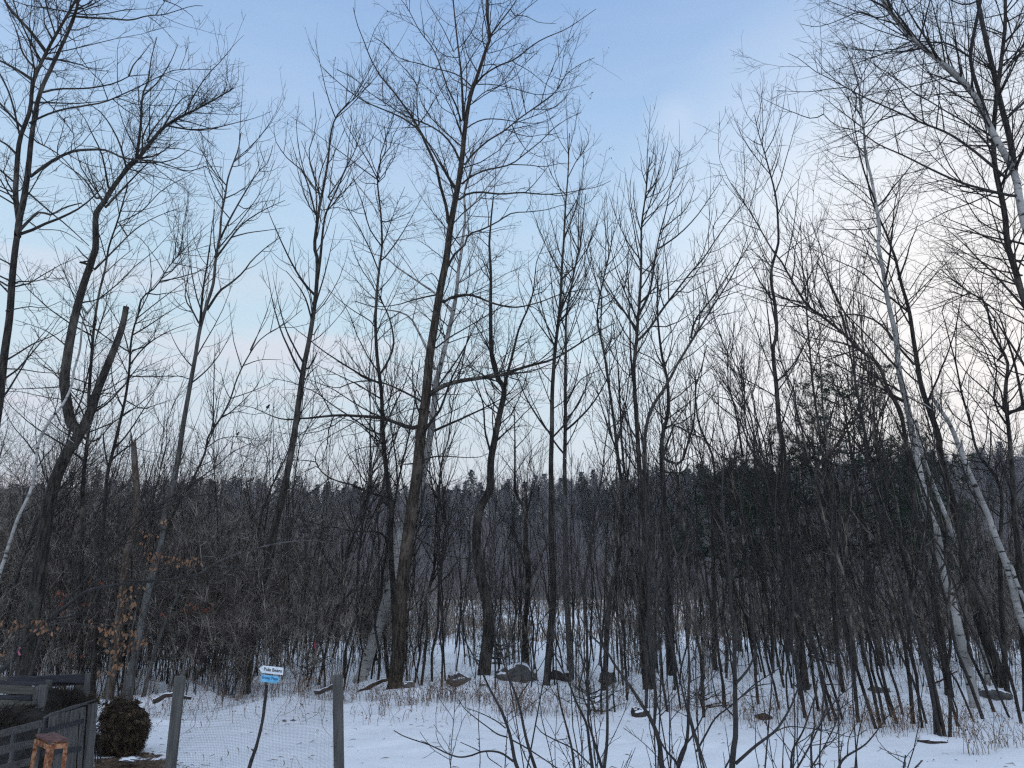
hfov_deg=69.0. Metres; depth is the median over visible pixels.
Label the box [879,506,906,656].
bare sapling
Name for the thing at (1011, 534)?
bare sapling
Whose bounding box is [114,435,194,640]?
bare sapling
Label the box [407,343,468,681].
bare sapling
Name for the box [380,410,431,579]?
bare sapling
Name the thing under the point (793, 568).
bare sapling
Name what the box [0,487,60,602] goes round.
bare sapling
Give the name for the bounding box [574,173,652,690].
bare tree
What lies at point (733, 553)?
bare sapling
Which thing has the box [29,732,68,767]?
wooden stool
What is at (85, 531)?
bare sapling
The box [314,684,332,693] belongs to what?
fallen log
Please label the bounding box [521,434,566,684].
bare sapling
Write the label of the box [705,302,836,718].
bare sapling
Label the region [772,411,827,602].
bare sapling
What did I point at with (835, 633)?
slim tree
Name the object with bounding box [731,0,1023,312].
birch
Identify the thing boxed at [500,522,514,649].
bare sapling
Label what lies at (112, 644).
beech sapling
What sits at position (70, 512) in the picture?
bare sapling
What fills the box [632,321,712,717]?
bare sapling
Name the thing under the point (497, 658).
young pine
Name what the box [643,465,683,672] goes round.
bare sapling
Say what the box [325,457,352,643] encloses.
bare sapling
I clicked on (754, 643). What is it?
bare sapling
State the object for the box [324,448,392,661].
bare sapling
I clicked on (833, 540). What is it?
bare sapling
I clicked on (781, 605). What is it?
bare sapling
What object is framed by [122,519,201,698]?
beech sapling
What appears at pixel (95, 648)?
grey tree
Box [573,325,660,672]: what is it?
bare sapling
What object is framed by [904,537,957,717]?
bare sapling
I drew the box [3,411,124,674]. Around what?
bare sapling
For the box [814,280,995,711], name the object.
bare sapling
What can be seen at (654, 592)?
bare sapling
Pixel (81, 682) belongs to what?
wooden fence panel
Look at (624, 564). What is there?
bare sapling
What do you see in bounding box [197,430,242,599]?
bare sapling
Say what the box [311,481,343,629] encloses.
bare sapling
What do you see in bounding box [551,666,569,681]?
rock
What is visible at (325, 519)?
bare sapling
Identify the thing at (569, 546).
bare sapling
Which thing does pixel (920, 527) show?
bare sapling
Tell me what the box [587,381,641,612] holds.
bare sapling
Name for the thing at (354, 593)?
bare sapling
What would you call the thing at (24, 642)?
arching tree
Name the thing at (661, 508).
bare sapling
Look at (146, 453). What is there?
bare sapling
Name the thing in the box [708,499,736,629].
bare sapling
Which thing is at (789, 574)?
bare sapling
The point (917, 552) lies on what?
white pine
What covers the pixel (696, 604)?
bare sapling
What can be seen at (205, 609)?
beech sapling
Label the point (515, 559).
bare sapling
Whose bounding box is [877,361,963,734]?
bare sapling
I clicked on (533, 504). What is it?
pine wood
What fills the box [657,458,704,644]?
bare sapling
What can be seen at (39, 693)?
wooden fence panel
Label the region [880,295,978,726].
bare sapling
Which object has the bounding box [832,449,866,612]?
bare sapling
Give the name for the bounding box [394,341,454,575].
bare sapling
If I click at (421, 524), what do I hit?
bare sapling
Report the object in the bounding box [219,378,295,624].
bare sapling
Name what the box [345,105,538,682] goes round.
birch tree
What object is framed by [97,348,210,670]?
bare sapling
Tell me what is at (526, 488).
bare sapling
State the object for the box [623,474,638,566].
bare sapling
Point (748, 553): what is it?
bare sapling
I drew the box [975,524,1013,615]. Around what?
bare sapling
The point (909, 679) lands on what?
bare sapling
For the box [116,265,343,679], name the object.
leaning tree
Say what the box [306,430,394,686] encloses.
bare sapling
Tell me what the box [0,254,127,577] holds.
birch tree
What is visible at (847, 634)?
bare sapling
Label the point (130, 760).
rock
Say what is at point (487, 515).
bare sapling
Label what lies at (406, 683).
rock
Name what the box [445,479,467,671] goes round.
bare sapling
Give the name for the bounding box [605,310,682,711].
bare sapling
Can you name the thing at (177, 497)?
bare sapling
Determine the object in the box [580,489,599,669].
bare sapling
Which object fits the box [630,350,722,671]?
bare sapling
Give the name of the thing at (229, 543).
bare sapling
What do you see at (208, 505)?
bare sapling
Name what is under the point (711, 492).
bare sapling
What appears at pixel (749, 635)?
bare sapling
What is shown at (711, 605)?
bare sapling
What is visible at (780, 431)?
slim tree
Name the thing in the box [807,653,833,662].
fallen log
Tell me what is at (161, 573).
bare sapling
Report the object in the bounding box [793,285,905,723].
bare sapling
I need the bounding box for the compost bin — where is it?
[0,681,44,685]
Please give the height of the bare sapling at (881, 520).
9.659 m
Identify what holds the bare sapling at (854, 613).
on the ground
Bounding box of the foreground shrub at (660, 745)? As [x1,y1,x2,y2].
[580,422,825,767]
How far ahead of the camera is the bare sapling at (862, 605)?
11.57 m
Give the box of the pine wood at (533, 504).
[1,441,1023,576]
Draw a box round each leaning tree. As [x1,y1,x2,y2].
[29,398,284,675]
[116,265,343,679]
[688,83,954,697]
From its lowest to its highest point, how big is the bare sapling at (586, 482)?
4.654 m
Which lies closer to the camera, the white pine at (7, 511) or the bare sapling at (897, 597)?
the bare sapling at (897, 597)
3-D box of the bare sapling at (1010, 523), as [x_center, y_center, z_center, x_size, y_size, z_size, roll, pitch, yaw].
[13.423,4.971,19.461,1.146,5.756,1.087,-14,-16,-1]
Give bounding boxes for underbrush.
[0,355,1023,703]
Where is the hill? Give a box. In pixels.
[90,482,1023,599]
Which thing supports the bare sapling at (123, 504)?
on the ground
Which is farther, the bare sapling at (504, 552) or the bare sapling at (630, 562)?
the bare sapling at (630, 562)
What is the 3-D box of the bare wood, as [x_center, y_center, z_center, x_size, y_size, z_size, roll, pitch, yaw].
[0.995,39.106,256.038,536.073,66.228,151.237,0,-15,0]
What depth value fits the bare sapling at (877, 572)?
22.15 m
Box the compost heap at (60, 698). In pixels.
[0,683,100,724]
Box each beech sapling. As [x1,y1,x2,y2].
[0,614,58,694]
[47,578,102,674]
[89,547,147,703]
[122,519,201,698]
[160,602,213,675]
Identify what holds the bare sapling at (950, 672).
on the ground
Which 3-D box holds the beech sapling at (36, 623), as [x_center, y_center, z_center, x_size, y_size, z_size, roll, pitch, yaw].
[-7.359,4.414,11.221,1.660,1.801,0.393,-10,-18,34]
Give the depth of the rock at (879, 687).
14.12 m
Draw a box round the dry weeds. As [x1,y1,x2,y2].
[2,652,1023,755]
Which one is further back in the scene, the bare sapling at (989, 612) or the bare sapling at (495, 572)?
the bare sapling at (495, 572)
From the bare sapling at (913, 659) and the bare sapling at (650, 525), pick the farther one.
the bare sapling at (650, 525)
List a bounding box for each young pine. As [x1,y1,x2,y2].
[285,644,337,679]
[464,633,526,669]
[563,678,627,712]
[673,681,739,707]
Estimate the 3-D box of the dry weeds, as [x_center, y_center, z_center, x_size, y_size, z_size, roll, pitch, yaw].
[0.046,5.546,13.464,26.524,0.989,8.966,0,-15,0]
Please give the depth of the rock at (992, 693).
13.92 m
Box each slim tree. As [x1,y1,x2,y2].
[268,50,452,624]
[348,345,431,680]
[490,70,609,685]
[696,69,826,690]
[748,134,878,692]
[894,270,1023,699]
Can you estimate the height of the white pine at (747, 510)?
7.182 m
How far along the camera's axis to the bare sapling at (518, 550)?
18.72 m
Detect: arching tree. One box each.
[0,466,260,673]
[141,478,369,696]
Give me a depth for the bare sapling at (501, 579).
28.38 m
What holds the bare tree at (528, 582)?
on the ground
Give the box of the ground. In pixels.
[0,600,1023,767]
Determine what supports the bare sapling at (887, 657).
on the ground
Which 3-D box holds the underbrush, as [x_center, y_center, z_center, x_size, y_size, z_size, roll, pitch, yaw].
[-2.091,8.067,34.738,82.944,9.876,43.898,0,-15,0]
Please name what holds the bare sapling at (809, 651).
on the ground
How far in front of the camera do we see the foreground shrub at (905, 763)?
4.81 m
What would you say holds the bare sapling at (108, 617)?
on the ground
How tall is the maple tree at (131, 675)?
13.480 m
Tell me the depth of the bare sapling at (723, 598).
17.05 m
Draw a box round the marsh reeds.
[100,595,1013,641]
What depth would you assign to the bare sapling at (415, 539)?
22.98 m
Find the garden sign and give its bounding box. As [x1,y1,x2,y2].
[247,665,283,767]
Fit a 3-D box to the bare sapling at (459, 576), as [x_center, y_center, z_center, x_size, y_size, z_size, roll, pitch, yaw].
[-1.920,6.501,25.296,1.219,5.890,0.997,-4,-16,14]
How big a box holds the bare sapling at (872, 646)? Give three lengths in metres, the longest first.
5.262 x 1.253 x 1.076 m
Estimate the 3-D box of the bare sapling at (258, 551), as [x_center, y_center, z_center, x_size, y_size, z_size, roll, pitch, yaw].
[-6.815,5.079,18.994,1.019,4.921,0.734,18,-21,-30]
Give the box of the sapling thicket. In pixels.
[0,337,1023,694]
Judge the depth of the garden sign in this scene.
6.43 m
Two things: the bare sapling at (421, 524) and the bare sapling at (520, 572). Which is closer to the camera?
the bare sapling at (520, 572)
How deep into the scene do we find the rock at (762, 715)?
11.96 m
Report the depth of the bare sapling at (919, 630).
19.74 m
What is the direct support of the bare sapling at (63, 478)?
on the ground
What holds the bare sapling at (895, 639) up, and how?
on the ground
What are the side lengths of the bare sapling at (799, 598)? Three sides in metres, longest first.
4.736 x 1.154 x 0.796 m
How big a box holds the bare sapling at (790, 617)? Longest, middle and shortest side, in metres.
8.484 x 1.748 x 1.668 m
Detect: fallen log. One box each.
[152,692,191,703]
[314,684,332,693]
[357,678,386,691]
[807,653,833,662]
[925,670,957,686]
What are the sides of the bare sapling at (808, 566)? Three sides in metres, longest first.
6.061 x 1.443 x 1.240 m
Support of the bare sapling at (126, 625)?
on the ground
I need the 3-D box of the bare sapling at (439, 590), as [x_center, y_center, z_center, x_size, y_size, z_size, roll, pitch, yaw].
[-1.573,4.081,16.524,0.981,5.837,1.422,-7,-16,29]
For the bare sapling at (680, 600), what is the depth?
29.63 m
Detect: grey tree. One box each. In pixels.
[0,108,210,673]
[46,146,251,694]
[519,160,631,680]
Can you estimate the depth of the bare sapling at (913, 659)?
11.04 m
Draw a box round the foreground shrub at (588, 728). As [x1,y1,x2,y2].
[467,319,692,767]
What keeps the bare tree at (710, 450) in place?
on the ground
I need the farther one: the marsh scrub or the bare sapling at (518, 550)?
the marsh scrub
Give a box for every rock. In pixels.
[118,756,139,764]
[403,681,414,687]
[446,672,471,686]
[496,662,536,682]
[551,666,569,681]
[598,670,616,684]
[631,706,648,717]
[755,712,772,719]
[867,684,889,692]
[917,735,947,743]
[978,686,1013,700]
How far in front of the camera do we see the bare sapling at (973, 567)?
25.35 m
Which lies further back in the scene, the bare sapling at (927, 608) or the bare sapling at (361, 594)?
the bare sapling at (361, 594)
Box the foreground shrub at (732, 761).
[541,406,866,767]
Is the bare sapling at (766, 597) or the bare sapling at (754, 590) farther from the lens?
the bare sapling at (754, 590)
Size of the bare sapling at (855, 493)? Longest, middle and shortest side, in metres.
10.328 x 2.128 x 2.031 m
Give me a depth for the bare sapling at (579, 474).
21.87 m
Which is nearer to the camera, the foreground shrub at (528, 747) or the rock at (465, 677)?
the foreground shrub at (528, 747)
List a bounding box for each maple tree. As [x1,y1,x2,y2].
[124,67,299,699]
[241,21,409,694]
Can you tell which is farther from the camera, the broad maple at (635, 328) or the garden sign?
the broad maple at (635, 328)
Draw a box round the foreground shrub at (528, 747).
[394,453,602,767]
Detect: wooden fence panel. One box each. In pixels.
[0,673,90,696]
[0,685,48,712]
[0,719,44,767]
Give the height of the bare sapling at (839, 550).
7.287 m
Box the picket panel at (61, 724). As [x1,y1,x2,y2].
[42,699,97,767]
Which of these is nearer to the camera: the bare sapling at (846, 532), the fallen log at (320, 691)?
the fallen log at (320, 691)
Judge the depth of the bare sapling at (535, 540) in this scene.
21.86 m
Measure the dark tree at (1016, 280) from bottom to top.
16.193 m
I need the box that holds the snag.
[104,433,140,699]
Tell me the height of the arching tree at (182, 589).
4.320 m
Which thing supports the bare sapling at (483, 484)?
on the ground
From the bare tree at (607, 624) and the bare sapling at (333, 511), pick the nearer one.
the bare tree at (607, 624)
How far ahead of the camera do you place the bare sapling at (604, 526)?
28.53 m
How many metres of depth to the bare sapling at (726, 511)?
16.62 m
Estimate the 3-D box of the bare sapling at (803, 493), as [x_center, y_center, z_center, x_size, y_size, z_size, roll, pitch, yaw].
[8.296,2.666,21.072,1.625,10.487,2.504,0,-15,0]
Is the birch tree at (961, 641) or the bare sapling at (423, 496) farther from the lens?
the bare sapling at (423, 496)
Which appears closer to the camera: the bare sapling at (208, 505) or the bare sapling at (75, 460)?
the bare sapling at (75, 460)
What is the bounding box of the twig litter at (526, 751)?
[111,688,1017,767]
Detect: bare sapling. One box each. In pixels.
[0,218,157,633]
[0,370,153,594]
[0,376,28,475]
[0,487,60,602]
[1,434,50,530]
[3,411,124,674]
[12,506,120,672]
[25,432,100,627]
[28,378,114,570]
[30,393,81,656]
[31,391,152,686]
[35,483,68,675]
[41,451,125,619]
[74,435,150,577]
[84,439,174,665]
[88,445,114,600]
[90,526,133,695]
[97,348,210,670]
[98,409,171,694]
[106,467,147,574]
[107,401,168,598]
[107,410,203,640]
[112,449,166,561]
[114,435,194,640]
[138,459,180,676]
[145,477,215,662]
[157,442,236,661]
[162,442,199,649]
[183,461,230,583]
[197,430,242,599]
[207,491,240,625]
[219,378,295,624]
[225,501,275,651]
[230,333,342,694]
[239,293,347,592]
[251,474,308,589]
[284,438,341,686]
[290,427,358,658]
[294,299,419,684]
[298,459,357,638]
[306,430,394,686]
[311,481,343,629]
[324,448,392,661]
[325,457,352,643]
[326,501,365,657]
[331,245,411,677]
[334,532,369,658]
[343,437,403,690]
[347,478,390,683]
[350,306,438,679]
[351,495,375,662]
[367,490,396,678]
[372,436,412,660]
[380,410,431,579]
[386,411,443,680]
[390,302,471,681]
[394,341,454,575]
[398,318,484,685]
[398,435,440,652]
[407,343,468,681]
[411,492,429,565]
[412,508,440,664]
[414,440,458,686]
[420,458,455,680]
[433,480,467,647]
[439,549,453,644]
[443,489,474,656]
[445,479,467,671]
[452,475,484,653]
[454,508,471,666]
[456,456,498,664]
[456,458,480,647]
[469,408,514,632]
[474,451,513,688]
[487,470,526,647]
[494,547,513,619]
[499,462,532,657]
[500,472,533,658]
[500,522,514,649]
[501,378,558,668]
[503,466,538,661]
[504,433,563,667]
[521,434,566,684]
[522,534,542,649]
[547,536,562,626]
[554,466,603,627]
[567,318,649,705]
[567,454,597,610]
[572,443,626,650]
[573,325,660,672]
[577,448,611,714]
[579,286,685,707]
[579,398,642,699]
[579,527,596,685]
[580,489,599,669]
[583,498,622,711]
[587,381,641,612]
[587,465,635,655]
[600,498,629,654]
[604,473,637,646]
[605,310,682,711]
[616,403,692,707]
[622,516,638,605]
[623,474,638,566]
[625,486,638,643]
[628,457,680,611]
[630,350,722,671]
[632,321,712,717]
[634,501,677,665]
[643,323,726,689]
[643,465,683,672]
[645,322,757,674]
[647,452,686,581]
[648,396,724,707]
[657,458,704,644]
[667,402,765,676]
[671,238,815,717]
[672,489,704,615]
[673,529,686,642]
[676,469,702,683]
[680,253,830,720]
[680,388,778,708]
[687,331,802,687]
[688,342,806,715]
[689,540,706,655]
[690,307,772,678]
[694,320,776,703]
[694,437,761,671]
[699,425,736,705]
[701,266,792,672]
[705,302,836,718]
[706,318,819,711]
[707,405,776,669]
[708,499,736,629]
[708,518,735,673]
[726,406,823,664]
[726,425,795,687]
[735,275,877,728]
[736,356,842,719]
[736,488,767,658]
[745,258,866,722]
[746,258,903,724]
[746,528,791,676]
[748,521,768,647]
[756,459,807,711]
[759,452,847,670]
[765,446,813,675]
[770,309,828,652]
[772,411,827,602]
[778,466,822,692]
[781,361,885,723]
[782,151,941,735]
[785,413,860,719]
[789,204,915,723]
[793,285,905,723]
[794,420,864,665]
[794,425,890,715]
[796,272,983,718]
[797,383,903,714]
[802,233,959,736]
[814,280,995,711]
[815,460,858,620]
[816,320,928,693]
[817,416,886,650]
[823,429,927,723]
[827,393,886,650]
[830,469,894,664]
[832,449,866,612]
[840,438,862,651]
[844,461,973,719]
[849,400,1009,717]
[849,481,927,648]
[850,399,923,727]
[858,481,897,626]
[865,338,1022,723]
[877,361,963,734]
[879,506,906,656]
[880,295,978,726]
[882,482,921,664]
[890,332,990,736]
[890,585,938,663]
[892,418,1014,648]
[894,436,973,666]
[895,423,972,654]
[901,490,919,612]
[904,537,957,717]
[912,362,997,576]
[943,462,1018,648]
[966,411,1023,534]
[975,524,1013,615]
[984,468,1023,569]
[993,465,1023,592]
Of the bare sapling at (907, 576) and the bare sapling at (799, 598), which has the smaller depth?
the bare sapling at (799, 598)
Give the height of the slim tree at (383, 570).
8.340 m
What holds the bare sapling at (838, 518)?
on the ground
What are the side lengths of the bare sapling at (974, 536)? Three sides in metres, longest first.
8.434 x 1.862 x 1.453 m
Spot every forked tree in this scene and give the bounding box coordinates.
[9,12,275,685]
[425,150,581,675]
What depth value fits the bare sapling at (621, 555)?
23.96 m
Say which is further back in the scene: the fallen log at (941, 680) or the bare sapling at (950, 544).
the bare sapling at (950, 544)
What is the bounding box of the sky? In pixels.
[0,0,1023,518]
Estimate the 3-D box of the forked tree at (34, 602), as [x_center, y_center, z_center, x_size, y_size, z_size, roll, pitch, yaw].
[-7.714,-1.346,15.062,4.747,14.892,3.755,7,-17,-25]
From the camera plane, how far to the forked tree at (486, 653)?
18.08 m
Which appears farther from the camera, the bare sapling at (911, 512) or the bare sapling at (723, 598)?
the bare sapling at (911, 512)
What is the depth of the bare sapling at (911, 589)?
11.17 m
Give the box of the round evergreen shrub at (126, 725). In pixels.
[96,694,154,757]
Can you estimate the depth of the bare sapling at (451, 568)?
27.06 m
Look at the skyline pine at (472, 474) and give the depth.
298.13 m
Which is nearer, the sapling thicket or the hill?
the sapling thicket
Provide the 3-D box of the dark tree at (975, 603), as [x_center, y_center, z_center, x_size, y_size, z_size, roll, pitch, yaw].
[7.783,0.015,15.288,3.531,12.626,5.753,-12,-19,38]
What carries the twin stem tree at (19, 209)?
on the ground
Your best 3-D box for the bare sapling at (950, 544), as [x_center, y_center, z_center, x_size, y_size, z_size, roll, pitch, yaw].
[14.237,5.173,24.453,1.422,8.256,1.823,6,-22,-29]
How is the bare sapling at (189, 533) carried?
on the ground
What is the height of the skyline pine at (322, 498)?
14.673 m
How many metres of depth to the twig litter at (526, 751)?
10.40 m
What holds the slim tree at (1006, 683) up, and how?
on the ground
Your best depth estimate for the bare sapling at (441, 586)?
17.39 m
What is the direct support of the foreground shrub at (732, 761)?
on the ground
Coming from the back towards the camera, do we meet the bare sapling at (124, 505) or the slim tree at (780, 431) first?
the bare sapling at (124, 505)
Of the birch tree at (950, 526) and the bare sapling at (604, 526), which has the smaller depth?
the birch tree at (950, 526)
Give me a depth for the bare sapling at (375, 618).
16.73 m
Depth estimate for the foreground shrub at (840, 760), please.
5.52 m
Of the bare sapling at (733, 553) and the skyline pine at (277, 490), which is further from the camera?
the skyline pine at (277, 490)
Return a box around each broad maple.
[576,96,780,689]
[618,195,782,684]
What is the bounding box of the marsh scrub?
[133,572,1013,629]
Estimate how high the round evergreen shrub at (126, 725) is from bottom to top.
0.892 m
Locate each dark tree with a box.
[595,247,763,675]
[777,135,1012,695]
[868,0,1023,384]
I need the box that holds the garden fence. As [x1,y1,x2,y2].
[164,674,343,767]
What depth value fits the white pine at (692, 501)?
27.57 m
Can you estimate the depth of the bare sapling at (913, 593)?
14.00 m
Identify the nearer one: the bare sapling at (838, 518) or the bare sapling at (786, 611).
the bare sapling at (786, 611)
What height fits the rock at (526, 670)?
0.591 m
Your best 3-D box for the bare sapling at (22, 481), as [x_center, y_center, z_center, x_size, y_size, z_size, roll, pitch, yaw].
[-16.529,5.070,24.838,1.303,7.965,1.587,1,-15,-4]
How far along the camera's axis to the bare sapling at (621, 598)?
14.15 m
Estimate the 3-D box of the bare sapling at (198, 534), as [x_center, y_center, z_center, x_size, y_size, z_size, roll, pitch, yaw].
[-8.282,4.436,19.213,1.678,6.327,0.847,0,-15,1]
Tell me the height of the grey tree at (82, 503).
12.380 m
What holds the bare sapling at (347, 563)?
on the ground
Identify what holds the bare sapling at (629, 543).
on the ground
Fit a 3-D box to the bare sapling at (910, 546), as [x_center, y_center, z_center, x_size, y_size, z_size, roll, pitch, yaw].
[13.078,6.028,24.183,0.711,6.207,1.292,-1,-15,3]
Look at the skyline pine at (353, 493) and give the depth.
291.18 m
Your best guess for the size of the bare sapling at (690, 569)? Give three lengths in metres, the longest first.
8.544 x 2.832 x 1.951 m
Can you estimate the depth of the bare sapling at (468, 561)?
25.85 m
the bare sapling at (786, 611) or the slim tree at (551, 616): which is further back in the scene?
the slim tree at (551, 616)
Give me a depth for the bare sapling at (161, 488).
19.32 m
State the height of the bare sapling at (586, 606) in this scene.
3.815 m
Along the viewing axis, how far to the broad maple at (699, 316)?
17.64 m
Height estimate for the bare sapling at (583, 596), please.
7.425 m
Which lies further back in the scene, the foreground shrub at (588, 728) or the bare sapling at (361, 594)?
the bare sapling at (361, 594)
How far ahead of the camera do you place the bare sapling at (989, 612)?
12.42 m
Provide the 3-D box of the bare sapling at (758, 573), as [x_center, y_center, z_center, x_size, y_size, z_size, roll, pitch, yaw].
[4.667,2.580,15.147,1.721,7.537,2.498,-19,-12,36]
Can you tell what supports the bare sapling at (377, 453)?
on the ground
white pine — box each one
[0,490,35,551]
[651,450,798,651]
[699,431,857,587]
[747,355,995,665]
[811,435,990,659]
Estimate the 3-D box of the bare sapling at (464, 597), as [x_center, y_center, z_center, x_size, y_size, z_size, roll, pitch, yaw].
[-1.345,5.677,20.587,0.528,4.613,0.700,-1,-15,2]
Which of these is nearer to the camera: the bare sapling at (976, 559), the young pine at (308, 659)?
the young pine at (308, 659)
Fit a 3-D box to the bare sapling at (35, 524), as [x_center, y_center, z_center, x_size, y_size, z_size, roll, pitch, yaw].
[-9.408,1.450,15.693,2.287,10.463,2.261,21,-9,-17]
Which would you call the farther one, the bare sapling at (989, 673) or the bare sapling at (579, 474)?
the bare sapling at (579, 474)
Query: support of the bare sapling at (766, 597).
on the ground
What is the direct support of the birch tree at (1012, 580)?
on the ground
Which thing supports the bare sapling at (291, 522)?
on the ground
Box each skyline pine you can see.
[272,477,280,512]
[287,476,300,512]
[316,484,329,519]
[348,480,356,519]
[464,470,479,516]
[577,472,584,498]
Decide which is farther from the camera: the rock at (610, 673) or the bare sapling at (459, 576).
the bare sapling at (459, 576)
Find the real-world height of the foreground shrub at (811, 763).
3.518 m
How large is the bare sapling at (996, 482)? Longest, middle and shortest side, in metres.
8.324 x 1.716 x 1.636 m
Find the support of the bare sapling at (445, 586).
on the ground
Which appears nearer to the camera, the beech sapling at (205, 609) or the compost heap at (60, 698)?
the compost heap at (60, 698)
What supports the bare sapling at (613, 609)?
on the ground
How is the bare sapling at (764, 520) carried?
on the ground
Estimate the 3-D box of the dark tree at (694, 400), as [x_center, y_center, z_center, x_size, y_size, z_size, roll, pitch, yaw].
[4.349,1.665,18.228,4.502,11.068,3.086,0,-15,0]
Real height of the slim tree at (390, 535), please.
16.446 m
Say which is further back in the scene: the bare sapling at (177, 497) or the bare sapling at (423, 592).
the bare sapling at (177, 497)
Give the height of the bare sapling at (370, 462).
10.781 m
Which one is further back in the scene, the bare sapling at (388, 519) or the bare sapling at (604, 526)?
the bare sapling at (604, 526)
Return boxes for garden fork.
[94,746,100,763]
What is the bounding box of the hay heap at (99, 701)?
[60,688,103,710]
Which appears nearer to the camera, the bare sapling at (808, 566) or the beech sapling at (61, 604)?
the beech sapling at (61, 604)
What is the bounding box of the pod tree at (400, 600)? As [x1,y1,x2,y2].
[204,0,617,689]
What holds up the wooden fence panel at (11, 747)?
on the ground
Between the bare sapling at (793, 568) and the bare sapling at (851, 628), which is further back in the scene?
the bare sapling at (793, 568)
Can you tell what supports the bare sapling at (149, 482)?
on the ground
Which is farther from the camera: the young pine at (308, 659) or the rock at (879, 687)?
the young pine at (308, 659)
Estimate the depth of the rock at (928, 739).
9.99 m
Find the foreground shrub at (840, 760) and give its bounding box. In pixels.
[615,359,903,767]
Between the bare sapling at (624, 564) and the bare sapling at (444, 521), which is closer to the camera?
the bare sapling at (444, 521)
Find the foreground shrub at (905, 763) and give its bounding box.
[876,737,922,767]
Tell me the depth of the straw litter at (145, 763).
9.44 m
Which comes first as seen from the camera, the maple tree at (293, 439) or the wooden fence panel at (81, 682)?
the wooden fence panel at (81, 682)
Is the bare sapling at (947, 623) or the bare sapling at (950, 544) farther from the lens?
the bare sapling at (950, 544)
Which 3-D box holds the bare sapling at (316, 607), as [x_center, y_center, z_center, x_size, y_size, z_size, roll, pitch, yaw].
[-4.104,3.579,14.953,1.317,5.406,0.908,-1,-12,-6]
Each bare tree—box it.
[485,396,555,665]
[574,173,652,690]
[665,332,755,668]
[889,227,1023,711]
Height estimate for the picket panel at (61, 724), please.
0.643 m
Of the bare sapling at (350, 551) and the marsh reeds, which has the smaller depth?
the bare sapling at (350, 551)
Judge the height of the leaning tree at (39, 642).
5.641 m
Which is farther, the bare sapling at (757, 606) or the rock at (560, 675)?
the rock at (560, 675)
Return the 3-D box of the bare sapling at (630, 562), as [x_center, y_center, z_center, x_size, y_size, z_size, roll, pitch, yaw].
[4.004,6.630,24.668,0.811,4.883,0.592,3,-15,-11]
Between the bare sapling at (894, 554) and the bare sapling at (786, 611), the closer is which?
the bare sapling at (786, 611)
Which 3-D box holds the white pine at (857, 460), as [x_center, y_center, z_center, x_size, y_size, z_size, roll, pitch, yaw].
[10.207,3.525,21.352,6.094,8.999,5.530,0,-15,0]
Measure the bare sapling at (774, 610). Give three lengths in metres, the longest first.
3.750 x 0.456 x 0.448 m
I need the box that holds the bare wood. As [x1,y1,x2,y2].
[0,434,1023,598]
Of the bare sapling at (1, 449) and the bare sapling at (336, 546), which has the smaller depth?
the bare sapling at (1, 449)
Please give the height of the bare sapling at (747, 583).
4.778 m
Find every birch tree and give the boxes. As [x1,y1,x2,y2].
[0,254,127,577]
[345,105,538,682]
[795,1,982,708]
[883,414,991,685]
[890,377,1023,634]
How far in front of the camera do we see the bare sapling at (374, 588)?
17.97 m
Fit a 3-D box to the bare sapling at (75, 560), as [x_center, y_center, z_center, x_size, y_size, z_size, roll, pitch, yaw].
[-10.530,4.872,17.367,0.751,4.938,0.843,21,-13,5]
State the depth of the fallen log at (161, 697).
12.62 m
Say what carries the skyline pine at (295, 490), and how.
on the hill
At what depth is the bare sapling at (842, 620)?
11.90 m
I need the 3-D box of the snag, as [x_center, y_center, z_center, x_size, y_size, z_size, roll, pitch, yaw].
[-7.600,3.517,14.604,0.387,5.343,0.224,-5,-16,19]
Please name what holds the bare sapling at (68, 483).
on the ground
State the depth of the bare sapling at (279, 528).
25.59 m
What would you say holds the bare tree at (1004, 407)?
on the ground
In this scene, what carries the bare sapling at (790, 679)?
on the ground
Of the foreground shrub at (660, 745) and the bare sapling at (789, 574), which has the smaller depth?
the foreground shrub at (660, 745)
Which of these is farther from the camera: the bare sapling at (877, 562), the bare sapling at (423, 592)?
the bare sapling at (877, 562)
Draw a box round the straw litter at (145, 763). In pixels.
[96,744,209,767]
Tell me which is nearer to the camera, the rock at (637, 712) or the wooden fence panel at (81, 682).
the wooden fence panel at (81, 682)
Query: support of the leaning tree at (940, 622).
on the ground
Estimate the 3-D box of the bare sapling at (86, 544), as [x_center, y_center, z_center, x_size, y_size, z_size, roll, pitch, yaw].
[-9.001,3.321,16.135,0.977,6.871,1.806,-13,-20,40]
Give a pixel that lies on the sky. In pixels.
(677, 53)
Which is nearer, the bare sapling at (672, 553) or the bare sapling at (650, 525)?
the bare sapling at (672, 553)
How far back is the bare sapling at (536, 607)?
28.58 m
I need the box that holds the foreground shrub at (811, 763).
[710,399,924,767]
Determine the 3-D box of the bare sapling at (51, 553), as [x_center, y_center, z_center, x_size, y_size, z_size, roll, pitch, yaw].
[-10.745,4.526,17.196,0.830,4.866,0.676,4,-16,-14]
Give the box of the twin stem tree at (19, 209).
[0,0,246,424]
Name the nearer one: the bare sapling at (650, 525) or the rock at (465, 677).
the rock at (465, 677)
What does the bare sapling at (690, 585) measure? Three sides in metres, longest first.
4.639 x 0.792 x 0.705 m

